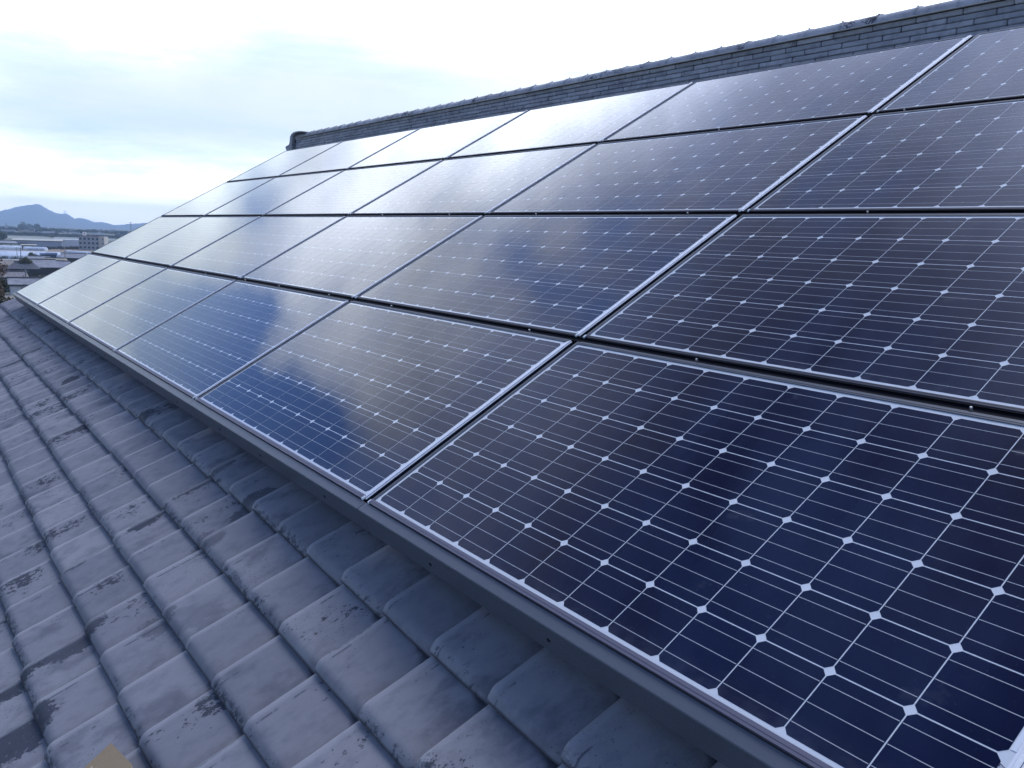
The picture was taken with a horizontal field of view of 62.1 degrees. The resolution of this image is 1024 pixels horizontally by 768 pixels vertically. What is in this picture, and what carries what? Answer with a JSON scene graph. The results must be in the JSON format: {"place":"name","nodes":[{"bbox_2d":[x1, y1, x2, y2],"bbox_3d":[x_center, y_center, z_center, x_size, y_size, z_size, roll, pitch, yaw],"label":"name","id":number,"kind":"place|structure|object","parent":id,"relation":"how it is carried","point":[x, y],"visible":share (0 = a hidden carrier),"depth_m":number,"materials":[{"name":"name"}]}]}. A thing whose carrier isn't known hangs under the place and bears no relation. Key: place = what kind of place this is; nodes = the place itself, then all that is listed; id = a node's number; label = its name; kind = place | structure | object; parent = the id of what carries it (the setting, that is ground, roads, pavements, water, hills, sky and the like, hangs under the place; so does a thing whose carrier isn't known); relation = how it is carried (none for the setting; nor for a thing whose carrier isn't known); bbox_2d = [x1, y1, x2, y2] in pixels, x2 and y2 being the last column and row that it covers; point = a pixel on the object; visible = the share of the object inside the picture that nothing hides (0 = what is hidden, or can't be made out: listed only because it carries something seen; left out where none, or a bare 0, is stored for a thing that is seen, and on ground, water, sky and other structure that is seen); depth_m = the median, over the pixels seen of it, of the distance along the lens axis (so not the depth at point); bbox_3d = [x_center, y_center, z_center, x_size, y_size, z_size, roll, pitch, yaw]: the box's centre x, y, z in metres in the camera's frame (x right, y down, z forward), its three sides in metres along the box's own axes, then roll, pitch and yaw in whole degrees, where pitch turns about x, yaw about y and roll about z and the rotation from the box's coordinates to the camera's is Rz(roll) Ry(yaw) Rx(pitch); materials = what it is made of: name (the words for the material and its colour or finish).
{"place":"outdoors","nodes":[
{"label":"outdoors","id":0,"kind":"place"},
{"bbox_2d":[0,240,18,245],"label":"farm building","id":1,"kind":"structure","parent":0,"point":[8,242],"depth_m":644.85,"materials":[{"name":"grey"}]},
{"bbox_2d":[0,259,21,269],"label":"long roofed house","id":2,"kind":"structure","parent":0,"point":[8,262],"depth_m":326.85,"materials":[{"name":"grey"}]},
{"bbox_2d":[28,258,60,274],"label":"tile roof house","id":3,"kind":"structure","parent":0,"point":[47,266],"depth_m":317.04,"materials":[{"name":"grey"}]},
{"bbox_2d":[2,249,94,251],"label":"dry field","id":4,"kind":"structure","parent":0,"point":[56,250],"depth_m":616.84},
{"bbox_2d":[0,245,21,249],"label":"greenhouse","id":5,"kind":"object","parent":4,"relation":"on","point":[7,247],"visible":0.89,"depth_m":583.75,"materials":[{"name":"plastic"}]},
{"bbox_2d":[23,246,47,250],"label":"greenhouse","id":6,"kind":"object","parent":4,"relation":"on","point":[36,248],"visible":0.92,"depth_m":595.10,"materials":[{"name":"plastic"}]},
{"bbox_2d":[0,250,71,252],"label":"greenhouse","id":7,"kind":"object","parent":4,"relation":"on","point":[32,251],"visible":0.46,"depth_m":497.64,"materials":[{"name":"plastic"}]},
{"bbox_2d":[67,250,90,253],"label":"greenhouse","id":8,"kind":"object","parent":4,"relation":"on","point":[87,252],"visible":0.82,"depth_m":569.94,"materials":[{"name":"plastic"}]},
{"bbox_2d":[44,257,66,259],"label":"house","id":9,"kind":"structure","parent":0,"point":[58,258],"depth_m":384.60,"materials":[{"name":"grey"}]},
{"bbox_2d":[7,236,115,240],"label":"pale field","id":10,"kind":"structure","parent":0,"point":[26,237],"depth_m":1142.03,"materials":[{"name":"grey"}]},
{"bbox_2d":[48,233,54,237],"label":"field tree","id":11,"kind":"object","parent":10,"relation":"on","point":[51,235],"visible":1,"depth_m":1168.70,"materials":[{"name":"green plant"}]},
{"bbox_2d":[56,260,69,267],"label":"tile roof house","id":12,"kind":"structure","parent":0,"point":[62,263],"depth_m":329.79,"materials":[{"name":"grey"}]},
{"bbox_2d":[0,225,132,300],"bbox_3d":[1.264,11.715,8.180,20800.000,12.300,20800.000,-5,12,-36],"label":"ground","id":13,"kind":"structure","parent":0,"point":[7,294],"depth_m":3946.99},
{"bbox_2d":[0,231,7,239],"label":"field tree","id":14,"kind":"object","parent":13,"relation":"on","point":[3,236],"visible":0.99,"depth_m":877.76,"materials":[{"name":"green plant"}]},
{"bbox_2d":[0,297,8,303],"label":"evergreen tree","id":15,"kind":"object","parent":13,"relation":"on","point":[5,300],"visible":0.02,"depth_m":44.37,"materials":[{"name":"green plant"}]},
{"bbox_2d":[0,278,10,300],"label":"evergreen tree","id":16,"kind":"object","parent":13,"relation":"on","point":[4,289],"visible":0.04,"depth_m":51.89,"materials":[{"name":"green plant"}]},
{"bbox_2d":[0,258,13,300],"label":"autumn tree","id":17,"kind":"object","parent":13,"relation":"on","point":[2,269],"visible":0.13,"depth_m":110.67,"materials":[{"name":"brown plant"}]},
{"bbox_2d":[0,253,27,258],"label":"greenhouse","id":18,"kind":"object","parent":13,"relation":"on","point":[9,256],"visible":0.58,"depth_m":448.51,"materials":[{"name":"plastic"}]},
{"bbox_2d":[0,270,28,281],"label":"shed","id":19,"kind":"structure","parent":13,"relation":"on","point":[12,273],"depth_m":271.67,"materials":[{"name":"grey metal"}]},
{"bbox_2d":[6,261,40,275],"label":"timber house","id":20,"kind":"structure","parent":13,"relation":"on","point":[32,268],"depth_m":299.53,"materials":[{"name":"grey"}]},
{"bbox_2d":[7,277,42,294],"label":"house","id":21,"kind":"structure","parent":13,"relation":"on","point":[16,283],"depth_m":226.06,"materials":[{"name":"grey"}]},
{"bbox_2d":[18,222,31,227],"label":"distant tree","id":22,"kind":"object","parent":13,"relation":"on","point":[23,224],"visible":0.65,"depth_m":1813.47,"materials":[{"name":"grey plant"}]},
{"bbox_2d":[19,257,32,263],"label":"garden tree","id":23,"kind":"object","parent":13,"relation":"on","point":[25,260],"visible":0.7,"depth_m":300.61,"materials":[{"name":"green plant"}]},
{"bbox_2d":[20,243,36,246],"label":"annex","id":24,"kind":"object","parent":13,"relation":"on","point":[27,245],"visible":0.7,"depth_m":639.75,"materials":[{"name":"grey"}]},
{"bbox_2d":[0,252,59,256],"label":"greenhouse","id":25,"kind":"object","parent":13,"relation":"on","point":[58,255],"visible":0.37,"depth_m":474.72,"materials":[{"name":"plastic"}]},
{"bbox_2d":[11,238,62,247],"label":"warehouse","id":26,"kind":"structure","parent":13,"relation":"on","point":[54,243],"depth_m":663.26,"materials":[{"name":"grey"}]},
{"bbox_2d":[27,255,49,258],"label":"house","id":27,"kind":"structure","parent":13,"relation":"on","point":[36,256],"depth_m":389.77,"materials":[{"name":"grey"}]},
{"bbox_2d":[0,246,78,292],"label":"undergrowth","id":28,"kind":"object","parent":13,"relation":"on","point":[7,288],"visible":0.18,"depth_m":415.65,"materials":[{"name":"green plant"}]},
{"bbox_2d":[46,253,56,256],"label":"storage shed","id":29,"kind":"structure","parent":13,"relation":"on","point":[51,254],"depth_m":461.60,"materials":[{"name":"blue metal"}]},
{"bbox_2d":[3,232,120,238],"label":"tree line","id":30,"kind":"object","parent":13,"relation":"on","point":[46,234],"visible":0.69,"depth_m":1287.31,"materials":[{"name":"green plant"}]},
{"bbox_2d":[0,226,128,235],"bbox_3d":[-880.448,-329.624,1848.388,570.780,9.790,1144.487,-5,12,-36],"label":"distant town","id":31,"kind":"object","parent":13,"relation":"on","point":[42,231],"visible":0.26,"depth_m":1409.44,"materials":[{"name":"tile"}]},
{"bbox_2d":[0,226,130,235],"bbox_3d":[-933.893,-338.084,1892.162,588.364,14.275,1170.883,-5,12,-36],"label":"distant woods","id":32,"kind":"object","parent":13,"relation":"on","point":[57,230],"visible":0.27,"depth_m":1533.69,"materials":[{"name":"green plant"}]},
{"bbox_2d":[57,239,78,246],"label":"pale hall","id":33,"kind":"structure","parent":13,"relation":"on","point":[70,242],"depth_m":687.00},
{"bbox_2d":[79,236,107,249],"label":"office block","id":34,"kind":"structure","parent":13,"relation":"on","point":[91,242],"depth_m":653.94,"materials":[{"name":"grey concrete"}]},
{"bbox_2d":[0,0,1023,767],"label":"tiled roof","id":35,"kind":"structure","parent":13,"relation":"on","point":[180,588],"depth_m":2.41,"materials":[{"name":"tile"}]},
{"bbox_2d":[13,291,38,314],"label":"edge trim","id":36,"kind":"structure","parent":35,"relation":"attached to","point":[30,304],"depth_m":7.93,"materials":[{"name":"grey metal"}]},
{"bbox_2d":[84,743,132,767],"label":"cardboard piece","id":37,"kind":"object","parent":35,"relation":"on","point":[110,755],"visible":1,"depth_m":1.92,"materials":[{"name":"beige paper"}]},
{"bbox_2d":[90,252,1023,420],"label":"support rail","id":38,"kind":"object","parent":35,"relation":"attached to","point":[930,400],"visible":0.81,"depth_m":2.22,"materials":[{"name":"black"}]},
{"bbox_2d":[15,254,121,304],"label":"solar panel","id":39,"kind":"object","parent":38,"relation":"attached to","point":[50,285],"visible":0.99,"depth_m":8.11,"materials":[{"name":"grey"}]},
{"bbox_2d":[39,259,167,322],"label":"solar panel","id":40,"kind":"object","parent":38,"relation":"attached to","point":[82,297],"visible":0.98,"depth_m":6.82,"materials":[{"name":"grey glass"}]},
{"bbox_2d":[34,304,68,334],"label":"edge trim","id":41,"kind":"structure","parent":40,"relation":"attached to","point":[59,322],"depth_m":6.64,"materials":[{"name":"grey metal"}]},
{"bbox_2d":[93,216,201,257],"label":"solar panel","id":42,"kind":"object","parent":38,"relation":"on","point":[139,238],"visible":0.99,"depth_m":8.46,"materials":[{"name":"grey glass"}]},
{"bbox_2d":[67,268,235,352],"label":"solar panel","id":43,"kind":"object","parent":38,"relation":"attached to","point":[136,311],"visible":0.94,"depth_m":5.52,"materials":[{"name":"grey glass"}]},
{"bbox_2d":[64,322,116,365],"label":"edge trim","id":44,"kind":"structure","parent":43,"relation":"attached to","point":[93,343],"depth_m":5.35,"materials":[{"name":"grey metal"}]},
{"bbox_2d":[125,216,259,265],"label":"solar panel","id":45,"kind":"object","parent":38,"relation":"on","point":[184,242],"visible":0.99,"depth_m":7.17,"materials":[{"name":"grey glass"}]},
{"bbox_2d":[114,280,349,399],"bbox_3d":[-1.493,-0.272,4.362,0.817,0.041,1.587,-37,29,-25],"label":"solar panel","id":46,"kind":"object","parent":38,"relation":"attached to","point":[204,346],"visible":0.97,"depth_m":4.21,"materials":[{"name":"blue glass"}]},
{"bbox_2d":[110,350,197,418],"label":"edge trim","id":47,"kind":"structure","parent":46,"relation":"attached to","point":[176,396],"depth_m":4.04,"materials":[{"name":"grey metal"}]},
{"bbox_2d":[171,216,345,277],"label":"solar panel","id":48,"kind":"object","parent":38,"relation":"on","point":[244,250],"visible":0.98,"depth_m":5.87,"materials":[{"name":"blue glass"}]},
{"bbox_2d":[240,215,482,297],"bbox_3d":[-0.892,-0.730,4.712,0.817,0.041,1.587,-37,29,-25],"label":"solar panel","id":49,"kind":"object","parent":38,"relation":"on","point":[352,256],"visible":0.98,"depth_m":4.57,"materials":[{"name":"blue glass"}]},
{"bbox_2d":[195,301,572,504],"bbox_3d":[-0.559,-0.022,3.086,0.817,0.041,1.587,-37,29,-25],"label":"solar panel","id":50,"kind":"object","parent":38,"relation":"attached to","point":[370,401],"visible":0.98,"depth_m":2.87,"materials":[{"name":"blue glass"}]},
{"bbox_2d":[189,397,369,531],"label":"edge trim","id":51,"kind":"structure","parent":50,"relation":"attached to","point":[269,453],"depth_m":2.71,"materials":[{"name":"grey metal"}]},
{"bbox_2d":[355,214,737,336],"bbox_3d":[0.041,-0.480,3.436,0.817,0.041,1.587,-37,29,-25],"label":"solar panel","id":52,"kind":"object","parent":38,"relation":"on","point":[579,275],"visible":1,"depth_m":3.24,"materials":[{"name":"blue glass"}]},
{"bbox_2d":[367,341,1023,767],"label":"solar panel","id":53,"kind":"object","parent":38,"relation":"attached to","point":[833,577],"visible":0.99,"depth_m":1.58,"materials":[{"name":"blue glass"}]},
{"bbox_2d":[357,499,832,767],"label":"edge trim","id":54,"kind":"structure","parent":53,"relation":"attached to","point":[722,739],"depth_m":1.51,"materials":[{"name":"grey metal"}]},
{"bbox_2d":[583,213,1023,412],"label":"solar panel","id":55,"kind":"object","parent":38,"relation":"on","point":[929,305],"visible":1,"depth_m":2.20,"materials":[{"name":"blue glass"}]},
{"bbox_2d":[161,209,1023,217],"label":"support rail","id":56,"kind":"object","parent":35,"relation":"attached to","point":[979,211],"visible":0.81,"depth_m":3.07,"materials":[{"name":"black"}]},
{"bbox_2d":[161,177,274,215],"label":"solar panel","id":57,"kind":"object","parent":56,"relation":"on","point":[215,198],"visible":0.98,"depth_m":8.82,"materials":[{"name":"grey glass"}]},
{"bbox_2d":[205,170,343,214],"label":"solar panel","id":58,"kind":"object","parent":56,"relation":"on","point":[270,195],"visible":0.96,"depth_m":7.52,"materials":[{"name":"blue glass"}]},
{"bbox_2d":[263,160,441,214],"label":"solar panel","id":59,"kind":"object","parent":56,"relation":"on","point":[348,191],"visible":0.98,"depth_m":6.24,"materials":[{"name":"grey glass"}]},
{"bbox_2d":[350,144,595,214],"bbox_3d":[-0.292,-1.188,5.062,0.817,0.041,1.587,-37,29,-25],"label":"solar panel","id":60,"kind":"object","parent":56,"relation":"on","point":[483,184],"visible":0.99,"depth_m":4.93,"materials":[{"name":"grey glass"}]},
{"bbox_2d":[489,115,867,213],"bbox_3d":[0.642,-0.938,3.786,0.817,0.041,1.587,-37,29,-25],"label":"solar panel","id":61,"kind":"object","parent":56,"relation":"on","point":[742,169],"visible":0.98,"depth_m":3.61,"materials":[{"name":"blue glass"}]},
{"bbox_2d":[747,99,1023,211],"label":"solar panel","id":62,"kind":"object","parent":56,"relation":"on","point":[966,157],"visible":0.98,"depth_m":2.78,"materials":[{"name":"blue glass"}]},
{"bbox_2d":[227,96,1023,181],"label":"support rail","id":63,"kind":"object","parent":35,"relation":"attached to","point":[937,106],"visible":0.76,"depth_m":3.90,"materials":[{"name":"black"}]},
{"bbox_2d":[229,141,342,180],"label":"solar panel","id":64,"kind":"object","parent":63,"relation":"on","point":[282,162],"visible":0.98,"depth_m":9.17,"materials":[{"name":"grey glass"}]},
{"bbox_2d":[278,128,419,175],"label":"solar panel","id":65,"kind":"object","parent":63,"relation":"on","point":[346,154],"visible":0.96,"depth_m":7.88,"materials":[{"name":"grey glass"}]},
{"bbox_2d":[347,110,527,168],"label":"solar panel","id":66,"kind":"object","parent":63,"relation":"on","point":[441,141],"visible":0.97,"depth_m":6.59,"materials":[{"name":"blue glass"}]},
{"bbox_2d":[447,82,692,157],"bbox_3d":[0.309,-1.646,5.412,0.817,0.041,1.587,-37,29,-25],"label":"solar panel","id":67,"kind":"object","parent":63,"relation":"on","point":[592,120],"visible":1,"depth_m":5.29,"materials":[{"name":"grey glass"}]},
{"bbox_2d":[602,35,972,141],"bbox_3d":[1.243,-1.396,4.136,0.817,0.041,1.587,-37,29,-25],"label":"solar panel","id":68,"kind":"object","parent":63,"relation":"on","point":[869,82],"visible":0.98,"depth_m":3.97,"materials":[{"name":"blue glass"}]},
{"bbox_2d":[876,26,1023,112],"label":"solar panel","id":69,"kind":"object","parent":63,"relation":"on","point":[984,66],"visible":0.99,"depth_m":3.28,"materials":[{"name":"blue glass"}]},
{"bbox_2d":[0,204,145,229],"bbox_3d":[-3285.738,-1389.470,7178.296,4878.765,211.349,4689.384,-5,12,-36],"label":"mountains","id":70,"kind":"structure","parent":0,"point":[33,214],"depth_m":6486.00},
{"bbox_2d":[0,0,950,224],"label":"sky","id":71,"kind":"structure","parent":0,"point":[114,112],"materials":[{"name":"white"}]},
{"label":"green field","id":72,"kind":"structure","parent":0,"visible":0},
{"bbox_2d":[60,252,86,261],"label":"house","id":73,"kind":"structure","parent":72,"relation":"on","point":[72,256],"depth_m":421.86,"materials":[{"name":"grey"}]}
]}

